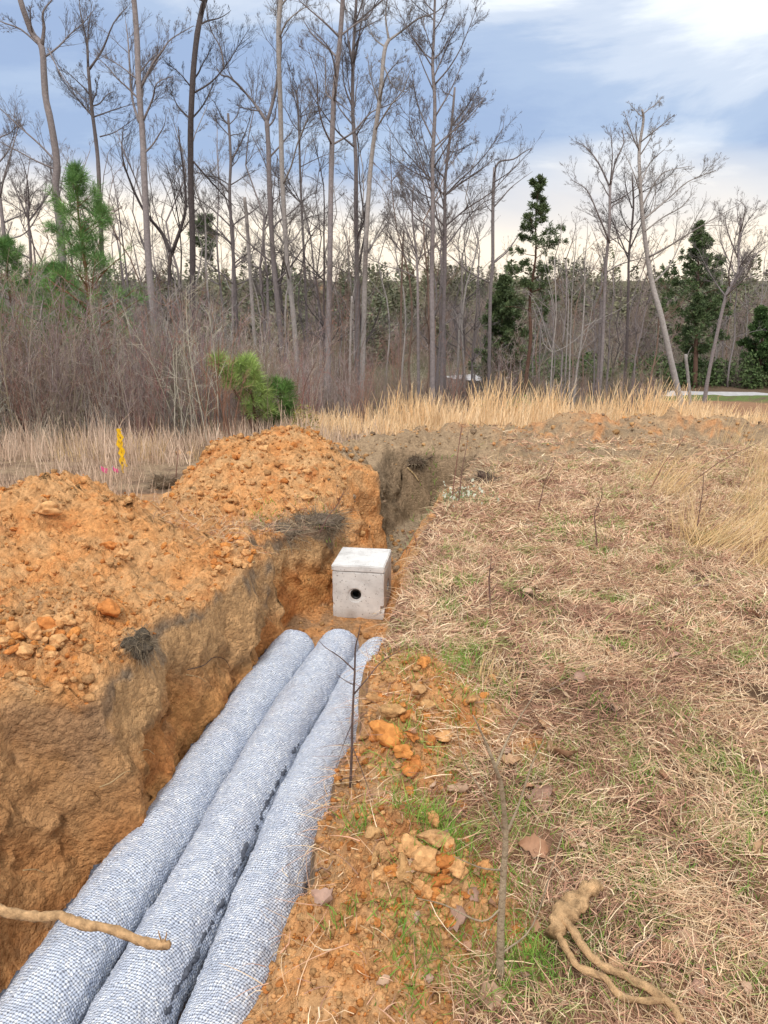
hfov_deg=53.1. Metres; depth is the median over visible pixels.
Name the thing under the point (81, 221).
background tree
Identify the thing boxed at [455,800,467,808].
dirt clod
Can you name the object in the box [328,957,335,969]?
dirt clod
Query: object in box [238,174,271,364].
background tree
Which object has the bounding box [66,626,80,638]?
dirt clod
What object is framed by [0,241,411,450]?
thicket
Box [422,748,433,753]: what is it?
dirt clod
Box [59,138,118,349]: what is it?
background tree
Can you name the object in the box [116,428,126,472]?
survey stake
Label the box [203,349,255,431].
young pine
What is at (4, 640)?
dirt clod
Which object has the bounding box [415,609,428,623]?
dry leaf
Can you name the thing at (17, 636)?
dirt clod
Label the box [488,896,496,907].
dry leaf
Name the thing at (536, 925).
dry leaf
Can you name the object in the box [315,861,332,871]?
fallen stick
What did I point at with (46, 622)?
dirt clod
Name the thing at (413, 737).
dirt clod
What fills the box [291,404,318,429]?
grass tuft
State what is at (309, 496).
dirt clod
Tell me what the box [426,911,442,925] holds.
dirt clod
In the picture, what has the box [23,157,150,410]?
pine tree
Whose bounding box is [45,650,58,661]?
dirt clod
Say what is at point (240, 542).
dirt clod
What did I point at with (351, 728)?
bare sapling
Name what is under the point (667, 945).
dry leaf
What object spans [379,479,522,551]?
flower patch
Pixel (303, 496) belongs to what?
dirt clod
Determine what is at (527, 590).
dry leaf
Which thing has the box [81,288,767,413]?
woodland brush
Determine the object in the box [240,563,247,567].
dirt clod
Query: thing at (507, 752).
dry leaf
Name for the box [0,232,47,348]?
pine tree
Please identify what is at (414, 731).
dry leaf
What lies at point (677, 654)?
dry leaf
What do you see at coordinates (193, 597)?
dirt clod
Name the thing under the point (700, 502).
dry weed
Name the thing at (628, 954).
fallen stick
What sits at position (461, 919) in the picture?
dry leaf
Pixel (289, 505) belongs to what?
dirt clod
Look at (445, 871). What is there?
dirt clod
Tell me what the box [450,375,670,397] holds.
bank shrubs
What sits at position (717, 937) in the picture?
dry leaf
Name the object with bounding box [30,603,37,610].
dirt clod
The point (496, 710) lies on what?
dirt clod
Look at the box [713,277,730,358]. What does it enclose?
background tree
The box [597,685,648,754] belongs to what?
fallen stick
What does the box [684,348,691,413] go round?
dead snag
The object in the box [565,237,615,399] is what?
background tree
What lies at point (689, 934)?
dry leaf
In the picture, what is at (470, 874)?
green grass
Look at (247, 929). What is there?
drain bundle
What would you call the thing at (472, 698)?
dirt clod
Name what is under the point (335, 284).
background tree
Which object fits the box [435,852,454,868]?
dirt clod
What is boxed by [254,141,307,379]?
background tree
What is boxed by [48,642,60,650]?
dirt clod
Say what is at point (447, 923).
dirt clod
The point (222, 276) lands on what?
background tree
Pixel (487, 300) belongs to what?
background tree
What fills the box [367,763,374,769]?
dirt clod
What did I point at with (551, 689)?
fallen stick
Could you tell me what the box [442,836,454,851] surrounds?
dirt clod
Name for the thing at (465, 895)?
dirt clod
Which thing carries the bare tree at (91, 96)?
on the ground at (68, 821)
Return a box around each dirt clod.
[0,636,11,647]
[1,514,10,520]
[3,643,19,654]
[6,621,19,634]
[11,632,25,639]
[15,643,35,659]
[15,670,27,676]
[23,621,41,640]
[24,603,30,608]
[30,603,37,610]
[30,640,39,644]
[32,565,39,571]
[33,501,62,514]
[33,597,38,604]
[37,616,55,629]
[41,637,48,642]
[42,632,50,639]
[43,626,57,634]
[44,645,55,650]
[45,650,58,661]
[45,651,58,658]
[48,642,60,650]
[49,633,68,649]
[50,569,56,575]
[53,618,67,625]
[54,629,65,634]
[55,620,63,629]
[62,614,76,625]
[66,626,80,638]
[70,633,78,642]
[73,617,86,626]
[78,640,83,646]
[80,542,88,548]
[81,584,88,590]
[97,598,120,617]
[99,541,121,549]
[116,548,129,558]
[140,539,147,544]
[145,560,152,567]
[150,551,156,557]
[166,592,172,597]
[177,602,184,608]
[190,594,196,600]
[209,445,215,450]
[210,558,216,564]
[210,570,217,575]
[213,468,221,472]
[213,550,221,555]
[213,564,222,570]
[220,542,230,547]
[221,546,230,554]
[223,504,237,517]
[233,557,241,566]
[235,540,244,545]
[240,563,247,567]
[241,549,250,555]
[242,460,251,467]
[243,542,249,548]
[247,554,252,562]
[258,444,268,451]
[266,487,272,492]
[285,503,293,508]
[298,503,305,509]
[300,494,310,500]
[302,468,310,474]
[305,494,313,498]
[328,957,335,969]
[345,966,352,973]
[346,871,353,878]
[348,926,356,934]
[351,915,361,932]
[353,963,369,978]
[356,733,368,739]
[359,747,366,754]
[363,939,372,948]
[365,825,381,840]
[366,693,383,702]
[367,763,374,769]
[368,720,402,748]
[368,732,377,741]
[370,865,386,881]
[371,849,378,868]
[371,916,380,927]
[373,798,383,805]
[378,703,406,719]
[380,928,394,939]
[381,874,391,882]
[383,863,396,877]
[390,849,398,860]
[391,902,402,911]
[392,744,412,759]
[392,761,401,770]
[395,852,413,883]
[398,833,422,858]
[400,709,414,722]
[401,754,420,777]
[401,761,409,768]
[404,730,419,742]
[404,960,411,967]
[405,785,413,796]
[407,944,413,953]
[409,830,416,836]
[410,682,426,694]
[410,713,416,720]
[410,755,419,760]
[410,845,436,873]
[411,879,420,895]
[412,878,424,890]
[415,829,450,848]
[417,656,430,667]
[420,699,438,713]
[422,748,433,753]
[422,881,433,899]
[422,895,435,903]
[423,712,431,720]
[425,735,435,745]
[426,810,439,827]
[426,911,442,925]
[430,915,445,926]
[431,769,437,778]
[431,874,452,887]
[431,887,440,896]
[433,892,445,904]
[434,730,453,741]
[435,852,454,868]
[441,868,450,874]
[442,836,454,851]
[442,883,452,893]
[444,917,455,928]
[446,860,456,868]
[449,859,465,877]
[449,894,462,908]
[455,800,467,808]
[457,891,469,899]
[458,866,468,880]
[465,693,476,703]
[475,859,488,876]
[479,903,488,916]
[480,692,488,699]
[481,860,493,875]
[488,674,496,681]
[490,923,508,935]
[492,708,501,716]
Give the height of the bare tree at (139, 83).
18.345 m
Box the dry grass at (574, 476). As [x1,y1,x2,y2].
[246,422,767,1023]
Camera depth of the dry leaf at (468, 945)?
1.85 m
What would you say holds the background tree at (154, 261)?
on the ground at (68, 821)
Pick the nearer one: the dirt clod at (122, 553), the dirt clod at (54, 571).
the dirt clod at (54, 571)
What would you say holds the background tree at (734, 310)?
on the ground at (68, 821)
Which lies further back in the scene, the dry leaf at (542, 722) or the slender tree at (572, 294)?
the slender tree at (572, 294)
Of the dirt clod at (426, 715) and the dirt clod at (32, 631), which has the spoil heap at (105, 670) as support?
the dirt clod at (32, 631)
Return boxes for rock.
[311,887,332,905]
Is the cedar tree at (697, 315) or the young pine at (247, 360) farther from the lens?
the cedar tree at (697, 315)
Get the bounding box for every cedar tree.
[465,273,532,389]
[498,173,568,408]
[657,219,748,387]
[736,304,767,380]
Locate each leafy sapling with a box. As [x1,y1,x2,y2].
[0,354,69,434]
[36,353,133,423]
[67,330,109,418]
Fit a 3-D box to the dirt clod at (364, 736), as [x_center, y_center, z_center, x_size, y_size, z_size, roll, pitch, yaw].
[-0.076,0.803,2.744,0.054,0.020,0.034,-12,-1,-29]
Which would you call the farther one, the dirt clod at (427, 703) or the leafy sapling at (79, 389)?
the leafy sapling at (79, 389)
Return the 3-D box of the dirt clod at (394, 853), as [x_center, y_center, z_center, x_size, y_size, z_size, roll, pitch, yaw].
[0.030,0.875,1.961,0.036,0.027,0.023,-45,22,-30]
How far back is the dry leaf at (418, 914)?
1.86 m
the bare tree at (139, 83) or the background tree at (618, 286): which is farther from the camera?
the background tree at (618, 286)
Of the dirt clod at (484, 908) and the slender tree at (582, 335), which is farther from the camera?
the slender tree at (582, 335)
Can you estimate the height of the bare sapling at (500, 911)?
0.780 m
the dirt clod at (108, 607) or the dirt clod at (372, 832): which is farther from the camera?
the dirt clod at (108, 607)
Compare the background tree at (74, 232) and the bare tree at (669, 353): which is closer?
the bare tree at (669, 353)
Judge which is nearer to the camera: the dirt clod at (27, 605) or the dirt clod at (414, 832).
the dirt clod at (414, 832)
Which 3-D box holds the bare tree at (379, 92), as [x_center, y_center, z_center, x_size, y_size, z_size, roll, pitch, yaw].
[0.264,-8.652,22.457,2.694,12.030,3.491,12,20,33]
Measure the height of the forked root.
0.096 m
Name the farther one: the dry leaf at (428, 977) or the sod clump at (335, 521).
the sod clump at (335, 521)
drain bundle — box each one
[0,629,313,1023]
[81,629,359,1023]
[178,637,385,1023]
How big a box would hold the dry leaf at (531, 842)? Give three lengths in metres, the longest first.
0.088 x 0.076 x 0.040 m
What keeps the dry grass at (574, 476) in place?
on the ground at (68, 821)
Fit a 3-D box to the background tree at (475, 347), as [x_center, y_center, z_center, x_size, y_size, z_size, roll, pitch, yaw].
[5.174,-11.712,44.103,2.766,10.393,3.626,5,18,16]
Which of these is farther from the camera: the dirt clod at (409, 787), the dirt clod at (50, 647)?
the dirt clod at (50, 647)
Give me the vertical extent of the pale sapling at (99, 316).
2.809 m
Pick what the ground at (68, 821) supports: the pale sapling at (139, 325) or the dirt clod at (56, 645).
the pale sapling at (139, 325)
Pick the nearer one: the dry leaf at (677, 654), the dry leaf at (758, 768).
the dry leaf at (758, 768)
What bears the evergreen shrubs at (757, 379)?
on the ground at (68, 821)
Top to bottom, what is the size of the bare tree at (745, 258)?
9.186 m
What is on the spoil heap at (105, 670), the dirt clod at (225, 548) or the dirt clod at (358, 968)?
the dirt clod at (225, 548)
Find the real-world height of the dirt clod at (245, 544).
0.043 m
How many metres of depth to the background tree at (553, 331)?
48.38 m
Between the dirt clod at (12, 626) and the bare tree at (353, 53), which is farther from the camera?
the bare tree at (353, 53)
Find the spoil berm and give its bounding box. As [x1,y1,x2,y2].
[342,406,767,462]
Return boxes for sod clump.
[113,615,169,672]
[253,510,320,554]
[278,497,359,550]
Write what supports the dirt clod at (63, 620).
on the spoil heap at (105, 670)
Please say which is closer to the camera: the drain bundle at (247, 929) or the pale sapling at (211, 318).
the drain bundle at (247, 929)
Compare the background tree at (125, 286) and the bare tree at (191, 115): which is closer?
the bare tree at (191, 115)
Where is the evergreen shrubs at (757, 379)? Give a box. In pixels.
[513,345,767,388]
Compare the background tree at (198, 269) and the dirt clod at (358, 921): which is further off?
the background tree at (198, 269)
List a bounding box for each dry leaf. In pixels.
[376,974,389,985]
[404,727,416,733]
[406,858,415,872]
[414,910,420,922]
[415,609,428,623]
[426,973,433,983]
[447,783,468,792]
[447,904,468,931]
[454,762,464,770]
[463,940,471,949]
[468,887,478,901]
[473,865,480,875]
[477,981,507,1008]
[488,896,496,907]
[500,753,520,764]
[504,748,511,754]
[518,833,548,857]
[519,969,531,977]
[522,588,532,593]
[525,782,534,787]
[527,785,551,811]
[530,919,540,934]
[537,719,551,729]
[545,739,556,753]
[551,663,563,673]
[552,748,577,758]
[574,670,585,683]
[605,648,614,659]
[608,956,623,969]
[639,920,650,934]
[657,978,668,987]
[658,769,669,780]
[662,938,673,954]
[668,652,680,658]
[678,925,697,947]
[691,978,704,993]
[695,957,704,969]
[713,933,723,941]
[739,980,751,992]
[748,609,760,617]
[749,951,757,956]
[753,841,763,853]
[756,764,767,778]
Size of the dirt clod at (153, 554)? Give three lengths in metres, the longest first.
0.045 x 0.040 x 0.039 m
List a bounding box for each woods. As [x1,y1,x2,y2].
[0,247,767,364]
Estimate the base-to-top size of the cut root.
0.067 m
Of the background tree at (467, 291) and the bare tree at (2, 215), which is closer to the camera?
the bare tree at (2, 215)
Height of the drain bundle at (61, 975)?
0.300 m
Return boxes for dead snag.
[235,197,256,355]
[396,231,403,404]
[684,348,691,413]
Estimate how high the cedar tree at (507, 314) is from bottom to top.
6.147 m
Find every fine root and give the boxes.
[99,771,132,786]
[187,657,229,669]
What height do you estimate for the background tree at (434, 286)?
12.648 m
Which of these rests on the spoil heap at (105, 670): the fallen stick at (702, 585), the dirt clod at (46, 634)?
the dirt clod at (46, 634)
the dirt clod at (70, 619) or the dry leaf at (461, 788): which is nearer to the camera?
the dry leaf at (461, 788)
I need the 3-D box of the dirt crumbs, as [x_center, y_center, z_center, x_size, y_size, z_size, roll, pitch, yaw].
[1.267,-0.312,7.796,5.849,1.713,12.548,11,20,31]
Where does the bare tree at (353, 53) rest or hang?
on the ground at (68, 821)
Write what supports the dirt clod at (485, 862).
on the ground at (68, 821)
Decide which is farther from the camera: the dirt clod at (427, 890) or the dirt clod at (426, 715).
the dirt clod at (426, 715)
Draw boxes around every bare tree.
[0,0,104,359]
[0,98,62,322]
[0,146,59,362]
[34,0,145,382]
[83,0,215,350]
[97,112,212,360]
[153,90,298,356]
[161,0,263,403]
[195,0,338,375]
[236,56,352,396]
[239,0,408,397]
[283,0,412,411]
[289,0,387,406]
[333,218,368,413]
[355,162,457,407]
[359,0,453,411]
[368,70,542,411]
[382,0,495,409]
[410,141,539,399]
[559,120,671,404]
[591,154,679,396]
[616,93,744,409]
[686,186,767,402]
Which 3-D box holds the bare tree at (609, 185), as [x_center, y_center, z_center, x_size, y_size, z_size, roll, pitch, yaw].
[7.893,-8.422,27.442,3.238,10.178,3.296,-16,23,-41]
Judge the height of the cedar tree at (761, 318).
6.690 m
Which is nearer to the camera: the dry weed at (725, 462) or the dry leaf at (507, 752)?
the dry leaf at (507, 752)
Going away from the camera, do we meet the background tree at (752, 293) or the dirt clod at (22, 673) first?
the dirt clod at (22, 673)
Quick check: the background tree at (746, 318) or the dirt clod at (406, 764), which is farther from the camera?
the background tree at (746, 318)
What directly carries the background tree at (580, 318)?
on the ground at (68, 821)
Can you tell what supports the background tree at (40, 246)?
on the ground at (68, 821)
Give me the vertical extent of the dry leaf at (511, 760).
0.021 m
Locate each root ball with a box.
[142,469,180,489]
[404,451,431,475]
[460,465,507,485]
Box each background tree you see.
[5,139,75,319]
[7,194,55,358]
[9,165,69,298]
[24,213,66,342]
[36,143,84,325]
[47,135,122,360]
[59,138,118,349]
[59,148,126,365]
[86,162,185,347]
[89,140,165,347]
[95,172,157,375]
[100,146,162,350]
[105,198,143,343]
[114,181,159,334]
[117,155,205,347]
[128,102,198,332]
[128,194,176,333]
[132,201,195,348]
[139,164,200,374]
[140,158,224,358]
[155,158,197,375]
[170,137,222,375]
[176,77,226,351]
[182,133,240,351]
[195,203,230,342]
[204,106,272,353]
[211,83,304,357]
[232,153,320,374]
[235,151,319,372]
[238,117,301,365]
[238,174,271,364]
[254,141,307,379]
[269,182,325,375]
[282,146,350,378]
[288,124,388,381]
[288,133,354,373]
[302,215,348,349]
[305,154,361,395]
[306,123,405,342]
[332,93,380,369]
[333,174,371,391]
[367,175,403,395]
[372,110,458,406]
[377,98,466,392]
[383,154,423,392]
[404,183,455,372]
[405,137,467,405]
[405,190,475,350]
[407,174,464,393]
[420,152,466,403]
[420,198,498,396]
[437,209,481,372]
[443,154,483,403]
[445,124,500,401]
[447,205,502,401]
[452,214,488,396]
[481,253,511,340]
[510,258,570,398]
[517,269,550,377]
[519,247,563,391]
[535,282,561,372]
[545,274,565,384]
[546,218,612,399]
[554,240,620,402]
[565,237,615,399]
[572,188,621,399]
[587,224,627,400]
[589,239,622,369]
[604,277,636,403]
[606,217,669,387]
[606,225,655,382]
[612,250,665,400]
[631,230,687,389]
[708,237,755,361]
[711,242,760,360]
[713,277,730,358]
[714,233,738,359]
[715,222,766,386]
[726,286,758,354]
[730,289,752,358]
[738,231,766,349]
[742,234,767,338]
[751,253,767,342]
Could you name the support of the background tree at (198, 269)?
on the ground at (68, 821)
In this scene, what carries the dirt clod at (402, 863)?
on the ground at (68, 821)
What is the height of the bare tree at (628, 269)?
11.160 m
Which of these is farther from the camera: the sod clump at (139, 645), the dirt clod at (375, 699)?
the sod clump at (139, 645)
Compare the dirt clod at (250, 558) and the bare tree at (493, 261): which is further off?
the bare tree at (493, 261)
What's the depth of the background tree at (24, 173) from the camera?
27.93 m
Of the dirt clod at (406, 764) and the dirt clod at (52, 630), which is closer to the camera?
the dirt clod at (406, 764)
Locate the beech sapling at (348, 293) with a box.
[301,208,382,412]
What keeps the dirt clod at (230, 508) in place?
on the spoil heap at (360, 481)
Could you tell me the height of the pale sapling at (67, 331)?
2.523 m
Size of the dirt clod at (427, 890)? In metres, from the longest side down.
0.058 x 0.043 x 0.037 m
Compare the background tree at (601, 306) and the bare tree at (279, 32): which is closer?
the bare tree at (279, 32)
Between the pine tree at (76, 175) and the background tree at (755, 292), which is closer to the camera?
the pine tree at (76, 175)
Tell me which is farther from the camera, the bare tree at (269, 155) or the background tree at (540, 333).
the background tree at (540, 333)
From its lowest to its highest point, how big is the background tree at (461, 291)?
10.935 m
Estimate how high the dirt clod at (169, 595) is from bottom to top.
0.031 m
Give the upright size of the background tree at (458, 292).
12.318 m
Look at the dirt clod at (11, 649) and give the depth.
3.04 m
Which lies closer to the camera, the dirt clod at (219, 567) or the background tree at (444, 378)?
the dirt clod at (219, 567)
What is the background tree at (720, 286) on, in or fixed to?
on the ground at (68, 821)
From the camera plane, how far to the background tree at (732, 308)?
66.47 m
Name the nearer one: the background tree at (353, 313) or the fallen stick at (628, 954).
the fallen stick at (628, 954)
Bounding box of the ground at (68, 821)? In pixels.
[0,279,767,1023]
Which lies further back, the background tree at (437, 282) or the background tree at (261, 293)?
the background tree at (437, 282)
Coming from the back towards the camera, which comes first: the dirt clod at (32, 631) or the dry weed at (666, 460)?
the dry weed at (666, 460)
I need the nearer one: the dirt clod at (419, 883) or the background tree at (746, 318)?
the dirt clod at (419, 883)
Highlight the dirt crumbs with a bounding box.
[0,408,764,1023]
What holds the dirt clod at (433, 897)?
on the ground at (68, 821)
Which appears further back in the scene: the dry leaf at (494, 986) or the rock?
the rock
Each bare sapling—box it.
[319,627,416,796]
[417,685,571,982]
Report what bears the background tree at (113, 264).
on the ground at (68, 821)
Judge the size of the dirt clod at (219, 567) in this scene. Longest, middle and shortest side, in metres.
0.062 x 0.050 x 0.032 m
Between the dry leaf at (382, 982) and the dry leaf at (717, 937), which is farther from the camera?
the dry leaf at (717, 937)
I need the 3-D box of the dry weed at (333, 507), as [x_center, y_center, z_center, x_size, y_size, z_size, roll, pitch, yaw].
[-0.361,-0.024,5.646,0.246,0.384,0.052,0,17,0]
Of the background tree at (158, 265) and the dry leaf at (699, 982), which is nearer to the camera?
the dry leaf at (699, 982)
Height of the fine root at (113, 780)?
0.049 m
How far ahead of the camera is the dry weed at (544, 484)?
6.25 m
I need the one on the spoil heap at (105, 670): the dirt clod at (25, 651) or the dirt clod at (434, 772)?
the dirt clod at (25, 651)
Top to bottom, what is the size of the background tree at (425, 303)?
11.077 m
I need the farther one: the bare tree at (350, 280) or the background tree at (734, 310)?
the background tree at (734, 310)
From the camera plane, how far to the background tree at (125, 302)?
31.43 m
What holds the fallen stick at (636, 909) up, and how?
on the ground at (68, 821)
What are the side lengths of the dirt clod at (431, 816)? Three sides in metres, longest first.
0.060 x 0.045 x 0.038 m
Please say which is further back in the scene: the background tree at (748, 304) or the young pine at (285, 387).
the background tree at (748, 304)
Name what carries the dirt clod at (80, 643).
on the spoil heap at (105, 670)
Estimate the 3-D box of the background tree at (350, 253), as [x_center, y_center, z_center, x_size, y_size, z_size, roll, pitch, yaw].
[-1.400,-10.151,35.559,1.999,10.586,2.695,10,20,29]
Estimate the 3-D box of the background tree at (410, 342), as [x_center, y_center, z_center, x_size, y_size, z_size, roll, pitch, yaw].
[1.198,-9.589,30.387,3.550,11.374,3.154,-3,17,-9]
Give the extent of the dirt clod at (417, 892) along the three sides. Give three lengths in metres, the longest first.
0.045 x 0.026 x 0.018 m
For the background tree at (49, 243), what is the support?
on the ground at (68, 821)
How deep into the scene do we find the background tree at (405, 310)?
43.56 m
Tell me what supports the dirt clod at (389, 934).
on the ground at (68, 821)
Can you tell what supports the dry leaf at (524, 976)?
on the ground at (68, 821)
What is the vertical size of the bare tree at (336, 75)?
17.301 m
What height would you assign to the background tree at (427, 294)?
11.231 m
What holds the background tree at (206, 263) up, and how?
on the ground at (68, 821)
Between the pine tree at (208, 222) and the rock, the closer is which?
the rock
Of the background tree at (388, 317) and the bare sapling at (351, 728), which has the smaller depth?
the bare sapling at (351, 728)
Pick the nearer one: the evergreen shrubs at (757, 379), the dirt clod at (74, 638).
the dirt clod at (74, 638)
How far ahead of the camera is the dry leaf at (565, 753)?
2.62 m
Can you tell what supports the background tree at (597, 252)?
on the ground at (68, 821)
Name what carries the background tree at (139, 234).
on the ground at (68, 821)
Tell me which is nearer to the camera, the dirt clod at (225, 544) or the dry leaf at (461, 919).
the dry leaf at (461, 919)
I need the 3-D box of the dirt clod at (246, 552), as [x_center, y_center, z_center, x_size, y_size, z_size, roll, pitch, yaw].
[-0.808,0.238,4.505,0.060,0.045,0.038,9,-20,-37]
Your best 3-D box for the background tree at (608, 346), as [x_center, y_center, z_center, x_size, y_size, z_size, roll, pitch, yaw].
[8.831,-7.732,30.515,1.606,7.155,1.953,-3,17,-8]
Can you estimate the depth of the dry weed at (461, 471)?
6.54 m
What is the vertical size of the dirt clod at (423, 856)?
0.070 m
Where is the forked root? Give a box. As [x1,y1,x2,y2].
[544,879,685,1023]
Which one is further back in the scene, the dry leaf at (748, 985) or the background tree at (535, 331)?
the background tree at (535, 331)
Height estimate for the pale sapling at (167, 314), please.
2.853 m
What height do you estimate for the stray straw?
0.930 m
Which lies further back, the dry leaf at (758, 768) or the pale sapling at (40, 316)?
the pale sapling at (40, 316)
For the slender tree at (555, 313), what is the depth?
25.31 m
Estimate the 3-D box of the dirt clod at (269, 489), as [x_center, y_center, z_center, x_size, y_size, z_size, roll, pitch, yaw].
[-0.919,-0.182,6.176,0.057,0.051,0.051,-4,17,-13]
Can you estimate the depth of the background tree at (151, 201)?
49.22 m
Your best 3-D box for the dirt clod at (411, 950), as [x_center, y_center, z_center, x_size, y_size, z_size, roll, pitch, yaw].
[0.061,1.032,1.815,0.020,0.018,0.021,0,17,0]
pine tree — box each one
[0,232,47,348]
[12,258,94,375]
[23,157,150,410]
[186,213,219,354]
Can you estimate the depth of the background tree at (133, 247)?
53.13 m
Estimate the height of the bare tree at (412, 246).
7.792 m
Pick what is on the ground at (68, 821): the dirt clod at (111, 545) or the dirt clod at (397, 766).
the dirt clod at (397, 766)
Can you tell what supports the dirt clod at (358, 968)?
on the ground at (68, 821)
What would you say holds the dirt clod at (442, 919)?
on the ground at (68, 821)
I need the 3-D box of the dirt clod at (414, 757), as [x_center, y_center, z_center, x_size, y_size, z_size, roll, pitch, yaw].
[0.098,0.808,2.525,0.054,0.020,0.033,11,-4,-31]
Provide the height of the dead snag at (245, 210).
7.443 m
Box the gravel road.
[448,374,767,395]
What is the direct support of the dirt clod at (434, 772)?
on the ground at (68, 821)
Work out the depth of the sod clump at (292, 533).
5.56 m
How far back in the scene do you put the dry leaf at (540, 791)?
2.45 m
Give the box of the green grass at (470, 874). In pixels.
[246,446,767,1023]
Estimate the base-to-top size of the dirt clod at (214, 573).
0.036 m
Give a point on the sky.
(571, 67)
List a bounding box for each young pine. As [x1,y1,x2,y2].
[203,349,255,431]
[229,349,283,432]
[250,373,303,427]
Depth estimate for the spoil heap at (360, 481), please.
6.49 m
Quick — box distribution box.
[331,547,391,619]
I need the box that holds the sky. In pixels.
[0,0,767,281]
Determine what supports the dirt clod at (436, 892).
on the ground at (68, 821)
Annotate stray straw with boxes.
[140,455,667,1023]
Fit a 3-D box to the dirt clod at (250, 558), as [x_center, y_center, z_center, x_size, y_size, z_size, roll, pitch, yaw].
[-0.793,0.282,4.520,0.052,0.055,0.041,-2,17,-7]
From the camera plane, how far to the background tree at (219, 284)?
37.58 m
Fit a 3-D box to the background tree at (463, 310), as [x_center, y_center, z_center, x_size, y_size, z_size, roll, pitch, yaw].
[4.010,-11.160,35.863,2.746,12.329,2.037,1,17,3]
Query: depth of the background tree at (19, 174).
33.34 m
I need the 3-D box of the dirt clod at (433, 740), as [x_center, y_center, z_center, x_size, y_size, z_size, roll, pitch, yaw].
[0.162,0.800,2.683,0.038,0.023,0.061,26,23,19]
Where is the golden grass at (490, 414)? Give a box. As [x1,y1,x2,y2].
[0,371,767,692]
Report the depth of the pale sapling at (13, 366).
12.86 m
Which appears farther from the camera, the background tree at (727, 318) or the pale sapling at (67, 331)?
the background tree at (727, 318)
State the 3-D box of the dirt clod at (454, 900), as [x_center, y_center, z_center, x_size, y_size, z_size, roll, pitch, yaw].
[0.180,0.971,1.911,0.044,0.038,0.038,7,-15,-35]
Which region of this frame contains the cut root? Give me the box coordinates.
[0,903,171,949]
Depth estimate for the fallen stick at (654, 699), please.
2.99 m
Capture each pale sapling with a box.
[0,264,65,428]
[0,349,24,407]
[7,293,64,406]
[27,296,105,390]
[83,276,134,429]
[119,294,157,418]
[136,269,192,423]
[188,272,237,399]
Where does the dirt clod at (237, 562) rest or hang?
on the spoil heap at (105, 670)
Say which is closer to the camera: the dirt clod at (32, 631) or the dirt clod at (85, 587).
the dirt clod at (32, 631)
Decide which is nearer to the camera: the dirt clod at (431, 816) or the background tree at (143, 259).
the dirt clod at (431, 816)
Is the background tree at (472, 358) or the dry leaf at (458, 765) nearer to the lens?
the dry leaf at (458, 765)
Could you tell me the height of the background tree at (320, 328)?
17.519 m
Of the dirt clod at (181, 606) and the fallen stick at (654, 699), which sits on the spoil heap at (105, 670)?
the dirt clod at (181, 606)
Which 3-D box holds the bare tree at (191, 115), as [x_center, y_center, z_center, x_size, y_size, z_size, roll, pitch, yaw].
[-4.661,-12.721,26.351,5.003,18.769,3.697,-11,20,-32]
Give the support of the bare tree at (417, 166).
on the ground at (68, 821)
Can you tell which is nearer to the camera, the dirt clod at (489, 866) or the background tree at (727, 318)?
the dirt clod at (489, 866)
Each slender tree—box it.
[514,214,598,398]
[534,211,602,403]
[540,232,602,405]
[545,213,603,408]
[569,219,642,402]
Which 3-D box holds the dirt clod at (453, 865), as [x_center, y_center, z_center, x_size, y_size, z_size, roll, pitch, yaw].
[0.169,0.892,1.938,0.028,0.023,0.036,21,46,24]
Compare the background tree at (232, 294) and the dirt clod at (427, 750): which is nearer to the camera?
the dirt clod at (427, 750)
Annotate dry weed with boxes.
[319,486,350,532]
[451,416,465,498]
[452,435,473,501]
[488,555,497,611]
[538,457,555,509]
[594,478,605,550]
[649,429,687,491]
[683,441,759,488]
[694,468,710,540]
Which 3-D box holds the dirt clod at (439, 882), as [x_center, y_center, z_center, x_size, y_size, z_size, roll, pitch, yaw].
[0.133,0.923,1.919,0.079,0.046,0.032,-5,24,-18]
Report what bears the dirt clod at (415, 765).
on the ground at (68, 821)
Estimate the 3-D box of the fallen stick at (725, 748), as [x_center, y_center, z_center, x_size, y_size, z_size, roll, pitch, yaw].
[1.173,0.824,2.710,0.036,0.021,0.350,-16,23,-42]
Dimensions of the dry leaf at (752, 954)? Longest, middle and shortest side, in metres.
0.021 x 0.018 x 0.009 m
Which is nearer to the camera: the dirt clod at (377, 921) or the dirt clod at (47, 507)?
the dirt clod at (377, 921)
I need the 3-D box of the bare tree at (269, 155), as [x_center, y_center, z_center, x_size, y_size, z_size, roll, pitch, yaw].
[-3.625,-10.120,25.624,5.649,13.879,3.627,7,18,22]
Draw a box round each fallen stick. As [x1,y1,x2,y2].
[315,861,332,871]
[546,662,601,691]
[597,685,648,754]
[597,900,684,912]
[616,680,689,716]
[626,918,676,956]
[669,728,767,766]
[685,576,722,594]
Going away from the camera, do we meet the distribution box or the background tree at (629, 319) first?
the distribution box
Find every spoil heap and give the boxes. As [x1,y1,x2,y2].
[0,469,282,716]
[161,425,445,522]
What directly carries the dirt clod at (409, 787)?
on the ground at (68, 821)
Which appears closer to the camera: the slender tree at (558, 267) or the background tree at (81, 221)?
the slender tree at (558, 267)
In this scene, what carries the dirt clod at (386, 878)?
on the ground at (68, 821)
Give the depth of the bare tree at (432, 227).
21.85 m

